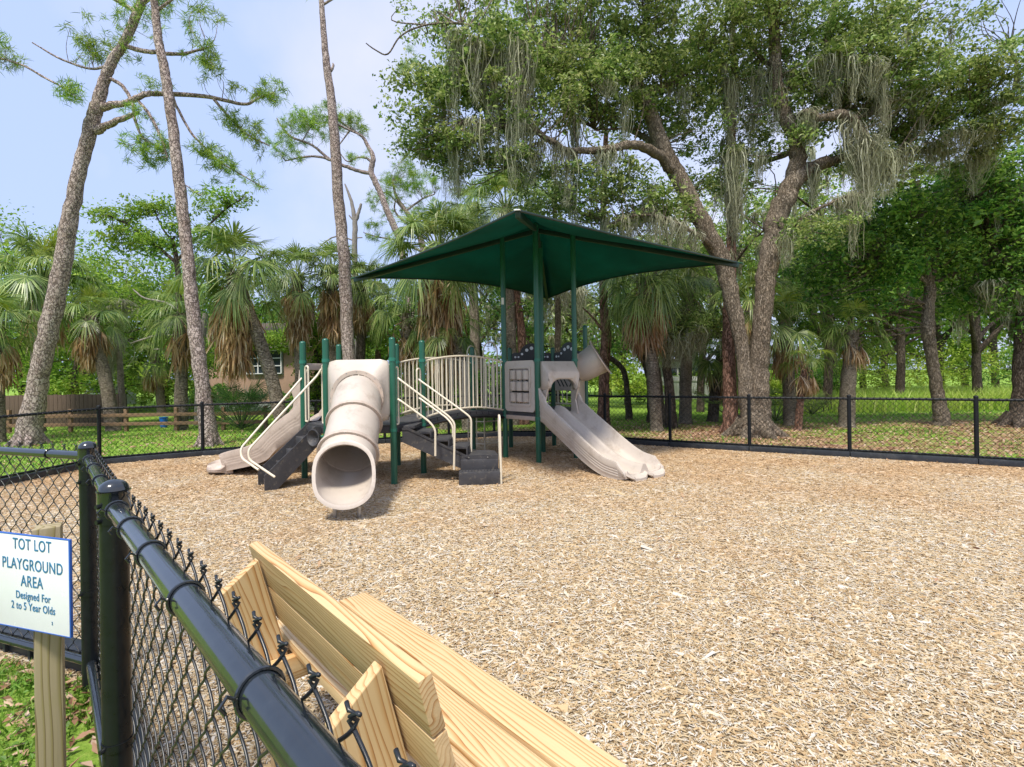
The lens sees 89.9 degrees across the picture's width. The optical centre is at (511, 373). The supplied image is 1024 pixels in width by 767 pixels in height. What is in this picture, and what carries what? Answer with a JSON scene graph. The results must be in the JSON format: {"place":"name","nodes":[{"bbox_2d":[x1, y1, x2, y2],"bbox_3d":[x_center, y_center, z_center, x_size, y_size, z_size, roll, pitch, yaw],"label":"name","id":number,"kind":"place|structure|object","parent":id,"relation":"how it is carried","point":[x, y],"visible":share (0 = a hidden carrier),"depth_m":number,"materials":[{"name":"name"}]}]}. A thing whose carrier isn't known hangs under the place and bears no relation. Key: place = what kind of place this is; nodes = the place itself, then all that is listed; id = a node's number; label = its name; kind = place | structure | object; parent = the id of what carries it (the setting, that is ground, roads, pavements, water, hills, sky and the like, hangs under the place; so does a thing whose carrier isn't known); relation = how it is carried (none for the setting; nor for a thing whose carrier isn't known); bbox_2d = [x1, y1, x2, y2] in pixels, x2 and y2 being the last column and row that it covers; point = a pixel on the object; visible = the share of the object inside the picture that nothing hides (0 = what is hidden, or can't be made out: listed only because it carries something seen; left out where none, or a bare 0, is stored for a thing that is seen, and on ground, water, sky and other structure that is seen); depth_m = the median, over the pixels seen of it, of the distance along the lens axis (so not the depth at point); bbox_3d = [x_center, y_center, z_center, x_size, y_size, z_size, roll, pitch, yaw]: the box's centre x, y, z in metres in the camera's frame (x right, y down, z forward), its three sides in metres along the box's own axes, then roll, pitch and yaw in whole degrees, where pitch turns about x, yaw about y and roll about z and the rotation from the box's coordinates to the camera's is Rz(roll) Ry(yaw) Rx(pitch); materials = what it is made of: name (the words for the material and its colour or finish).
{"place":"outdoors","nodes":[
{"label":"outdoors","id":0,"kind":"place"},
{"bbox_2d":[0,369,1023,766],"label":"ground","id":1,"kind":"structure","parent":0,"point":[82,751],"depth_m":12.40,"materials":[{"name":"green plant"}]},
{"bbox_2d":[0,284,41,442],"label":"sabal palm","id":2,"kind":"object","parent":1,"relation":"on","point":[10,359],"visible":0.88,"depth_m":12.99,"materials":[{"name":"green plant"}]},
{"bbox_2d":[0,522,72,766],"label":"notice sign","id":3,"kind":"object","parent":1,"relation":"on","point":[36,587],"visible":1,"depth_m":1.68,"materials":[{"name":"white metal"}]},
{"bbox_2d":[0,228,82,392],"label":"tree","id":4,"kind":"object","parent":1,"relation":"on","point":[3,244],"visible":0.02,"depth_m":22.83,"materials":[{"name":"green plant"}]},
{"bbox_2d":[11,378,92,395],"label":"bush","id":5,"kind":"object","parent":1,"relation":"on","point":[67,388],"visible":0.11,"depth_m":20.45,"materials":[{"name":"green plant"}]},
{"bbox_2d":[0,218,116,431],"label":"sabal palm","id":6,"kind":"object","parent":1,"relation":"on","point":[35,290],"visible":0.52,"depth_m":15.12,"materials":[{"name":"green plant"}]},
{"bbox_2d":[5,394,118,423],"bbox_3d":[-16.388,1.280,17.200,6.406,1.144,0.022,-1,0,0],"label":"plank fence","id":7,"kind":"object","parent":1,"relation":"on","point":[55,402],"visible":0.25,"depth_m":17.19,"materials":[{"name":"brown wood"}]},
{"bbox_2d":[0,199,131,394],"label":"tree","id":8,"kind":"object","parent":1,"relation":"on","point":[22,387],"visible":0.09,"depth_m":24.35,"materials":[{"name":"green plant"}]},
{"bbox_2d":[0,236,184,396],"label":"tree","id":9,"kind":"object","parent":1,"relation":"on","point":[73,370],"visible":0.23,"depth_m":20.92,"materials":[{"name":"green plant"}]},
{"bbox_2d":[60,284,135,431],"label":"sabal palm","id":10,"kind":"object","parent":1,"relation":"on","point":[90,346],"visible":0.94,"depth_m":15.36,"materials":[{"name":"green plant"}]},
{"bbox_2d":[81,279,157,421],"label":"tree","id":11,"kind":"object","parent":1,"relation":"on","point":[123,306],"visible":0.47,"depth_m":17.92,"materials":[{"name":"green palm fronds"},{"name":"dry brown fronds"},{"name":"bark"}]},
{"bbox_2d":[54,196,211,410],"bbox_3d":[-18.133,-3.008,24.333,8.572,9.991,7.746,-1,0,-40],"label":"tree","id":12,"kind":"object","parent":1,"relation":"on","point":[144,301],"visible":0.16,"depth_m":23.81,"materials":[{"name":"green plant"}]},
{"bbox_2d":[6,406,267,433],"bbox_3d":[-12.039,1.399,15.185,9.569,0.750,0.120,-1,0,0],"label":"rail fence","id":13,"kind":"object","parent":1,"relation":"on","point":[124,415],"visible":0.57,"depth_m":15.12,"materials":[{"name":"brown wood"}]},
{"bbox_2d":[0,0,290,446],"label":"pine tree","id":14,"kind":"object","parent":1,"relation":"on","point":[41,364],"visible":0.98,"depth_m":12.34,"materials":[{"name":"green plant"}]},
{"bbox_2d":[126,373,169,406],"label":"bush","id":15,"kind":"object","parent":1,"relation":"on","point":[135,390],"visible":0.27,"depth_m":26.93,"materials":[{"name":"green plant"}]},
{"bbox_2d":[125,330,174,412],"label":"sabal palm","id":16,"kind":"object","parent":1,"relation":"on","point":[154,384],"visible":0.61,"depth_m":21.82,"materials":[{"name":"green plant"}]},
{"bbox_2d":[66,232,235,405],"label":"tree","id":17,"kind":"object","parent":1,"relation":"on","point":[172,271],"visible":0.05,"depth_m":26.86,"materials":[{"name":"green plant"}]},
{"bbox_2d":[135,361,194,407],"bbox_3d":[-16.700,0.633,25.019,2.943,2.608,2.508,-1,0,0],"label":"bush","id":18,"kind":"object","parent":1,"relation":"on","point":[171,392],"visible":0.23,"depth_m":24.66,"materials":[{"name":"green plant"}]},
{"bbox_2d":[79,182,258,307],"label":"tree","id":19,"kind":"object","parent":1,"relation":"on","point":[160,244],"visible":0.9,"depth_m":19.88,"materials":[{"name":"green plant"}]},
{"bbox_2d":[135,275,212,429],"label":"sabal palm","id":20,"kind":"object","parent":1,"relation":"on","point":[178,345],"visible":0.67,"depth_m":15.33,"materials":[{"name":"green plant"}]},
{"bbox_2d":[130,289,227,420],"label":"oak tree","id":21,"kind":"object","parent":1,"relation":"on","point":[210,363],"visible":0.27,"depth_m":16.86,"materials":[{"name":"green plant"}]},
{"bbox_2d":[148,0,223,447],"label":"pine tree","id":22,"kind":"object","parent":1,"relation":"on","point":[198,351],"visible":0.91,"depth_m":11.61,"materials":[{"name":"brown plant"}]},
{"bbox_2d":[115,250,280,391],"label":"tree","id":23,"kind":"object","parent":1,"relation":"on","point":[257,300],"visible":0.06,"depth_m":25.09,"materials":[{"name":"green plant"}]},
{"bbox_2d":[0,440,415,766],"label":"chain link fence","id":24,"kind":"object","parent":1,"relation":"on","point":[289,728],"visible":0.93,"depth_m":1.22,"materials":[{"name":"black metal"}]},
{"bbox_2d":[188,382,229,419],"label":"bush","id":25,"kind":"object","parent":1,"relation":"on","point":[192,393],"visible":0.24,"depth_m":18.24,"materials":[{"name":"green plant"}]},
{"bbox_2d":[138,290,319,327],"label":"tree","id":26,"kind":"object","parent":1,"relation":"on","point":[258,311],"visible":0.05,"depth_m":25.77,"materials":[{"name":"green plant"}]},
{"bbox_2d":[155,213,303,422],"bbox_3d":[-7.353,-1.261,13.445,3.540,6.072,3.506,-1,0,0],"label":"sabal palm","id":27,"kind":"object","parent":1,"relation":"on","point":[235,328],"visible":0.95,"depth_m":13.39,"materials":[{"name":"green plant"}]},
{"bbox_2d":[194,373,272,428],"bbox_3d":[-8.010,0.798,15.277,2.842,1.683,2.850,-1,0,0],"label":"palmetto","id":28,"kind":"object","parent":1,"relation":"on","point":[224,395],"visible":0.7,"depth_m":14.96,"materials":[{"name":"green plant"}]},
{"bbox_2d":[209,322,354,415],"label":"house","id":29,"kind":"structure","parent":1,"relation":"on","point":[282,360],"depth_m":21.00,"materials":[{"name":"brown paint"}]},
{"bbox_2d":[246,349,283,374],"bbox_3d":[-10.120,-0.480,20.950,1.534,1.053,0.130,-1,0,0],"label":"window","id":30,"kind":"structure","parent":29,"relation":"in","point":[278,359],"depth_m":20.92,"materials":[{"name":"white plastic"}]},
{"bbox_2d":[251,240,332,382],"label":"sabal palm","id":31,"kind":"object","parent":1,"relation":"on","point":[297,308],"visible":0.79,"depth_m":16.79,"materials":[{"name":"green plant"}]},
{"bbox_2d":[191,301,401,414],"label":"oak tree","id":32,"kind":"object","parent":1,"relation":"on","point":[316,358],"visible":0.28,"depth_m":18.29,"materials":[{"name":"green plant"}]},
{"bbox_2d":[283,239,377,361],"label":"sabal palm","id":33,"kind":"object","parent":1,"relation":"on","point":[329,307],"visible":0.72,"depth_m":17.25,"materials":[{"name":"green plant"}]},
{"bbox_2d":[315,184,362,354],"bbox_3d":[-6.715,-2.834,20.002,1.876,9.164,0.324,-1,0,0],"label":"dead snag","id":34,"kind":"object","parent":1,"relation":"on","point":[355,217],"visible":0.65,"depth_m":19.94,"materials":[{"name":"grey wood"}]},
{"bbox_2d":[319,0,362,376],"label":"pine tree","id":35,"kind":"object","parent":1,"relation":"on","point":[346,318],"visible":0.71,"depth_m":14.88,"materials":[{"name":"brown plant"}]},
{"bbox_2d":[263,99,419,411],"bbox_3d":[-6.898,-4.723,21.010,6.429,13.075,2.290,-1,0,0],"label":"pine tree","id":36,"kind":"object","parent":1,"relation":"on","point":[314,122],"visible":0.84,"depth_m":20.90,"materials":[{"name":"green plant"}]},
{"bbox_2d":[332,254,393,375],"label":"sabal palm","id":37,"kind":"object","parent":1,"relation":"on","point":[361,317],"visible":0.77,"depth_m":17.77,"materials":[{"name":"green plant"}]},
{"bbox_2d":[370,280,401,358],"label":"sabal palm","id":38,"kind":"object","parent":1,"relation":"on","point":[378,353],"visible":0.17,"depth_m":18.91,"materials":[{"name":"green plant"}]},
{"bbox_2d":[351,279,428,395],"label":"tree","id":39,"kind":"object","parent":1,"relation":"on","point":[386,357],"visible":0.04,"depth_m":26.46,"materials":[{"name":"green plant"}]},
{"bbox_2d":[365,282,421,415],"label":"sabal palm","id":40,"kind":"object","parent":1,"relation":"on","point":[406,331],"visible":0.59,"depth_m":15.35,"materials":[{"name":"green plant"}]},
{"bbox_2d":[362,41,440,281],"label":"pine tree","id":41,"kind":"object","parent":1,"relation":"on","point":[392,181],"visible":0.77,"depth_m":23.86,"materials":[{"name":"green plant"}]},
{"bbox_2d":[369,198,499,430],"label":"sabal palm","id":42,"kind":"object","parent":1,"relation":"on","point":[447,317],"visible":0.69,"depth_m":13.84,"materials":[{"name":"green plant"}]},
{"bbox_2d":[401,291,485,429],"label":"sabal palm","id":43,"kind":"object","parent":1,"relation":"on","point":[467,343],"visible":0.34,"depth_m":14.01,"materials":[{"name":"green plant"}]},
{"bbox_2d":[443,176,495,418],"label":"sabal palm","id":44,"kind":"object","parent":1,"relation":"on","point":[475,339],"visible":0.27,"depth_m":17.84,"materials":[{"name":"green plant"}]},
{"bbox_2d":[457,362,501,409],"bbox_3d":[-0.450,0.529,17.249,2.638,1.834,2.281,-1,0,42],"label":"bush","id":45,"kind":"object","parent":1,"relation":"on","point":[479,382],"visible":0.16,"depth_m":16.84,"materials":[{"name":"green plant"}]},
{"bbox_2d":[443,234,549,405],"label":"tree","id":46,"kind":"object","parent":1,"relation":"on","point":[486,332],"visible":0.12,"depth_m":23.87,"materials":[{"name":"green plant"}]},
{"bbox_2d":[456,164,552,424],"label":"sabal palm","id":47,"kind":"object","parent":1,"relation":"on","point":[497,183],"visible":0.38,"depth_m":15.33,"materials":[{"name":"green plant"}]},
{"bbox_2d":[4,307,1012,395],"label":"undergrowth","id":48,"kind":"object","parent":1,"relation":"on","point":[916,341],"visible":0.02,"depth_m":31.66,"materials":[{"name":"green plant"}]},
{"bbox_2d":[472,284,546,424],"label":"oak tree","id":49,"kind":"object","parent":1,"relation":"on","point":[521,327],"visible":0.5,"depth_m":15.47,"materials":[{"name":"green plant"}]},
{"bbox_2d":[0,436,1023,766],"bbox_3d":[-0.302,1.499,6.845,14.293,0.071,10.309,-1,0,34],"label":"wood chips","id":50,"kind":"object","parent":1,"relation":"on","point":[908,484],"visible":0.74,"depth_m":3.73,"materials":[{"name":"beige wood"}]},
{"bbox_2d":[0,625,153,766],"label":"border edging","id":51,"kind":"object","parent":50,"relation":"on","point":[6,648],"visible":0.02,"depth_m":2.73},
{"bbox_2d":[221,541,626,766],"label":"wooden bench","id":52,"kind":"object","parent":50,"relation":"on","point":[416,695],"visible":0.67,"depth_m":1.49,"materials":[{"name":"brown wood"}]},
{"bbox_2d":[206,209,742,517],"bbox_3d":[-0.595,-0.427,8.592,7.338,4.474,5.462,-1,0,-38],"label":"play structure","id":53,"kind":"object","parent":50,"relation":"on","point":[539,257],"visible":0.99,"depth_m":8.08,"materials":[{"name":"white plastic"}]},
{"bbox_2d":[0,432,1023,485],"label":"border edging","id":54,"kind":"object","parent":50,"relation":"on","point":[875,455],"visible":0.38,"depth_m":9.05,"materials":[{"name":"black plastic"}]},
{"bbox_2d":[0,393,1023,478],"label":"chain link fence","id":55,"kind":"object","parent":1,"relation":"on","point":[976,400],"visible":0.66,"depth_m":9.16,"materials":[{"name":"black metal"}]},
{"bbox_2d":[0,412,1023,766],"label":"fallen leaves","id":56,"kind":"object","parent":1,"relation":"on","point":[700,430],"visible":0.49,"depth_m":10.72,"materials":[{"name":"brown plant"}]},
{"bbox_2d":[463,283,623,380],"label":"tree","id":57,"kind":"object","parent":1,"relation":"on","point":[529,340],"visible":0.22,"depth_m":21.30,"materials":[{"name":"green plant"}]},
{"bbox_2d":[502,160,595,404],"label":"oak tree","id":58,"kind":"object","parent":1,"relation":"on","point":[580,295],"visible":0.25,"depth_m":16.82,"materials":[{"name":"green plant"}]},
{"bbox_2d":[485,277,631,371],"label":"tree","id":59,"kind":"object","parent":1,"relation":"on","point":[566,329],"visible":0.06,"depth_m":22.47,"materials":[{"name":"green plant"}]},
{"bbox_2d":[563,109,624,425],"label":"pine tree","id":60,"kind":"object","parent":1,"relation":"on","point":[603,382],"visible":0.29,"depth_m":14.49,"materials":[{"name":"brown plant"}]},
{"bbox_2d":[569,321,632,419],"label":"oak tree","id":61,"kind":"object","parent":1,"relation":"on","point":[618,364],"visible":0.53,"depth_m":16.45,"materials":[{"name":"brown plant"}]},
{"bbox_2d":[545,275,661,397],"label":"tree","id":62,"kind":"object","parent":1,"relation":"on","point":[549,331],"visible":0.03,"depth_m":30.86,"materials":[{"name":"green plant"}]},
{"bbox_2d":[588,351,646,399],"bbox_3d":[4.465,0.062,22.016,3.070,2.165,2.482,-1,0,19],"label":"bush","id":63,"kind":"object","parent":1,"relation":"on","point":[616,381],"visible":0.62,"depth_m":21.58,"materials":[{"name":"green plant"}]},
{"bbox_2d":[549,213,704,404],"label":"tree","id":64,"kind":"object","parent":1,"relation":"on","point":[623,347],"visible":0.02,"depth_m":23.83,"materials":[{"name":"green plant"}]},
{"bbox_2d":[591,283,676,422],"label":"oak tree","id":65,"kind":"object","parent":1,"relation":"on","point":[644,368],"visible":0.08,"depth_m":15.49,"materials":[{"name":"brown plant"}]},
{"bbox_2d":[614,375,663,404],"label":"bush","id":66,"kind":"object","parent":1,"relation":"on","point":[639,392],"visible":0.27,"depth_m":23.86,"materials":[{"name":"green plant"}]},
{"bbox_2d":[591,240,705,431],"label":"sabal palm","id":67,"kind":"object","parent":1,"relation":"on","point":[644,327],"visible":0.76,"depth_m":12.94,"materials":[{"name":"green plant"}]},
{"bbox_2d":[641,228,680,425],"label":"young oak","id":68,"kind":"object","parent":1,"relation":"on","point":[661,390],"visible":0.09,"depth_m":14.32,"materials":[{"name":"green plant"}]},
{"bbox_2d":[644,299,722,428],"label":"oak tree","id":69,"kind":"object","parent":1,"relation":"on","point":[703,326],"visible":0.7,"depth_m":13.48,"materials":[{"name":"green plant"}]},
{"bbox_2d":[662,376,708,399],"bbox_3d":[9.114,0.737,26.981,4.170,1.200,0.062,-1,0,0],"label":"board fence","id":70,"kind":"object","parent":1,"relation":"on","point":[676,380],"visible":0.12,"depth_m":26.99,"materials":[{"name":"grey wood"}]},
{"bbox_2d":[652,247,722,423],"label":"sabal palm","id":71,"kind":"object","parent":1,"relation":"on","point":[685,383],"visible":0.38,"depth_m":14.85,"materials":[{"name":"green plant"}]},
{"bbox_2d":[366,0,1023,439],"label":"live oak","id":72,"kind":"object","parent":1,"relation":"on","point":[840,72],"visible":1,"depth_m":11.19,"materials":[{"name":"green plant"}]},
{"bbox_2d":[611,156,778,411],"bbox_3d":[6.825,-2.999,18.948,5.986,9.194,6.175,-1,0,-32],"label":"tree","id":73,"kind":"object","parent":1,"relation":"on","point":[741,254],"visible":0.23,"depth_m":18.53,"materials":[{"name":"green plant"}]},
{"bbox_2d":[692,332,737,421],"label":"sabal palm","id":74,"kind":"object","parent":1,"relation":"on","point":[714,379],"visible":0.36,"depth_m":15.31,"materials":[{"name":"green plant"}]},
{"bbox_2d":[692,0,764,432],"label":"pine tree","id":75,"kind":"object","parent":1,"relation":"on","point":[729,369],"visible":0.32,"depth_m":12.48,"materials":[{"name":"green plant"}]},
{"bbox_2d":[679,168,811,313],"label":"tree","id":76,"kind":"object","parent":1,"relation":"on","point":[750,266],"visible":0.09,"depth_m":21.97,"materials":[{"name":"green plant"}]},
{"bbox_2d":[705,264,799,353],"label":"sabal palm","id":77,"kind":"object","parent":1,"relation":"on","point":[747,304],"visible":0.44,"depth_m":12.89,"materials":[{"name":"green plant"}]},
{"bbox_2d":[719,181,829,345],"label":"tree","id":78,"kind":"object","parent":1,"relation":"on","point":[803,208],"visible":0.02,"depth_m":23.66,"materials":[{"name":"green plant"}]},
{"bbox_2d":[769,383,808,420],"bbox_3d":[7.790,0.750,14.915,2.053,1.281,2.600,-1,0,0],"label":"palmetto","id":79,"kind":"object","parent":1,"relation":"on","point":[775,404],"visible":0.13,"depth_m":14.88,"materials":[{"name":"green plant"}]},
{"bbox_2d":[769,282,839,425],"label":"sabal palm","id":80,"kind":"object","parent":1,"relation":"on","point":[786,344],"visible":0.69,"depth_m":13.79,"materials":[{"name":"green plant"}]},
{"bbox_2d":[777,339,840,430],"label":"sabal palm","id":81,"kind":"object","parent":1,"relation":"on","point":[806,385],"visible":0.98,"depth_m":12.73,"materials":[{"name":"green plant"}]},
{"bbox_2d":[804,391,834,414],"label":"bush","id":82,"kind":"object","parent":1,"relation":"on","point":[815,404],"visible":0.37,"depth_m":16.89,"materials":[{"name":"green plant"}]},
{"bbox_2d":[742,132,913,411],"bbox_3d":[11.038,-3.450,17.963,6.334,9.965,6.615,-1,0,-30],"label":"tree","id":83,"kind":"object","parent":1,"relation":"on","point":[827,380],"visible":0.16,"depth_m":17.86,"materials":[{"name":"green plant"}]},
{"bbox_2d":[795,362,861,394],"bbox_3d":[12.731,0.319,20.945,2.435,1.801,2.304,-1,0,0],"label":"bush","id":84,"kind":"object","parent":1,"relation":"on","point":[836,383],"visible":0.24,"depth_m":20.83,"materials":[{"name":"green plant"}]},
{"bbox_2d":[751,194,916,390],"bbox_3d":[16.611,-3.639,25.548,9.420,10.168,7.549,-1,0,0],"label":"tree","id":85,"kind":"object","parent":1,"relation":"on","point":[816,313],"visible":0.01,"depth_m":25.85,"materials":[{"name":"green plant"}]},
{"bbox_2d":[814,298,894,427],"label":"sabal palm","id":86,"kind":"object","parent":1,"relation":"on","point":[854,354],"visible":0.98,"depth_m":13.26,"materials":[{"name":"green plant"}]},
{"bbox_2d":[770,275,983,390],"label":"tree","id":87,"kind":"object","parent":1,"relation":"on","point":[875,347],"depth_m":33.83,"materials":[{"name":"green plant"}]},
{"bbox_2d":[834,345,924,390],"bbox_3d":[17.171,-0.004,24.161,3.569,2.704,3.212,-1,0,-38],"label":"bush","id":88,"kind":"object","parent":1,"relation":"on","point":[876,373],"visible":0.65,"depth_m":23.73,"materials":[{"name":"green plant"}]},
{"bbox_2d":[800,230,971,390],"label":"tree","id":89,"kind":"object","parent":1,"relation":"on","point":[888,332],"visible":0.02,"depth_m":26.85,"materials":[{"name":"green plant"}]},
{"bbox_2d":[805,131,978,395],"bbox_3d":[15.955,-3.843,19.648,8.420,10.598,6.197,-1,0,0],"label":"tree","id":90,"kind":"object","parent":1,"relation":"on","point":[901,367],"visible":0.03,"depth_m":19.40,"materials":[{"name":"green plant"}]},
{"bbox_2d":[776,163,1023,425],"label":"oak tree","id":91,"kind":"object","parent":1,"relation":"on","point":[918,260],"visible":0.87,"depth_m":13.20,"materials":[{"name":"green plant"}]},
{"bbox_2d":[876,342,969,389],"bbox_3d":[21.513,-0.272,26.750,4.193,2.819,3.912,-1,0,28],"label":"bush","id":92,"kind":"object","parent":1,"relation":"on","point":[918,370],"visible":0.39,"depth_m":26.82,"materials":[{"name":"green plant"}]},
{"bbox_2d":[878,223,1020,383],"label":"tree","id":93,"kind":"object","parent":1,"relation":"on","point":[939,337],"visible":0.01,"depth_m":27.88,"materials":[{"name":"brown plant"}]},
{"bbox_2d":[887,103,1020,397],"bbox_3d":[18.217,-4.376,19.914,8.293,11.584,6.013,-1,0,0],"label":"tree","id":94,"kind":"object","parent":1,"relation":"on","point":[977,334],"visible":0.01,"depth_m":19.86,"materials":[{"name":"green plant"}]},
{"bbox_2d":[890,232,1023,388],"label":"tree","id":95,"kind":"object","parent":1,"relation":"on","point":[993,346],"visible":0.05,"depth_m":25.91,"materials":[{"name":"brown plant"}]},
{"bbox_2d":[909,339,1010,388],"bbox_3d":[22.067,-0.418,25.134,3.992,2.795,3.801,-1,0,26],"label":"bush","id":96,"kind":"object","parent":1,"relation":"on","point":[944,366],"visible":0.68,"depth_m":24.69,"materials":[{"name":"green plant"}]},
{"bbox_2d":[911,126,1023,427],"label":"oak tree","id":97,"kind":"object","parent":1,"relation":"on","point":[998,293],"visible":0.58,"depth_m":12.90,"materials":[{"name":"green plant"}]},
{"bbox_2d":[948,339,1012,387],"bbox_3d":[23.292,-0.255,24.146,4.214,2.769,3.303,-1,0,0],"label":"bush","id":98,"kind":"object","parent":1,"relation":"on","point":[1001,369],"visible":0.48,"depth_m":24.18,"materials":[{"name":"green plant"}]},
{"bbox_2d":[0,0,1023,381],"label":"sky","id":99,"kind":"structure","parent":0,"point":[40,134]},
{"bbox_2d":[777,382,1011,413],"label":"meadow grass","id":100,"kind":"structure","parent":0,"point":[1000,392],"depth_m":18.02,"materials":[{"name":"green plant"}]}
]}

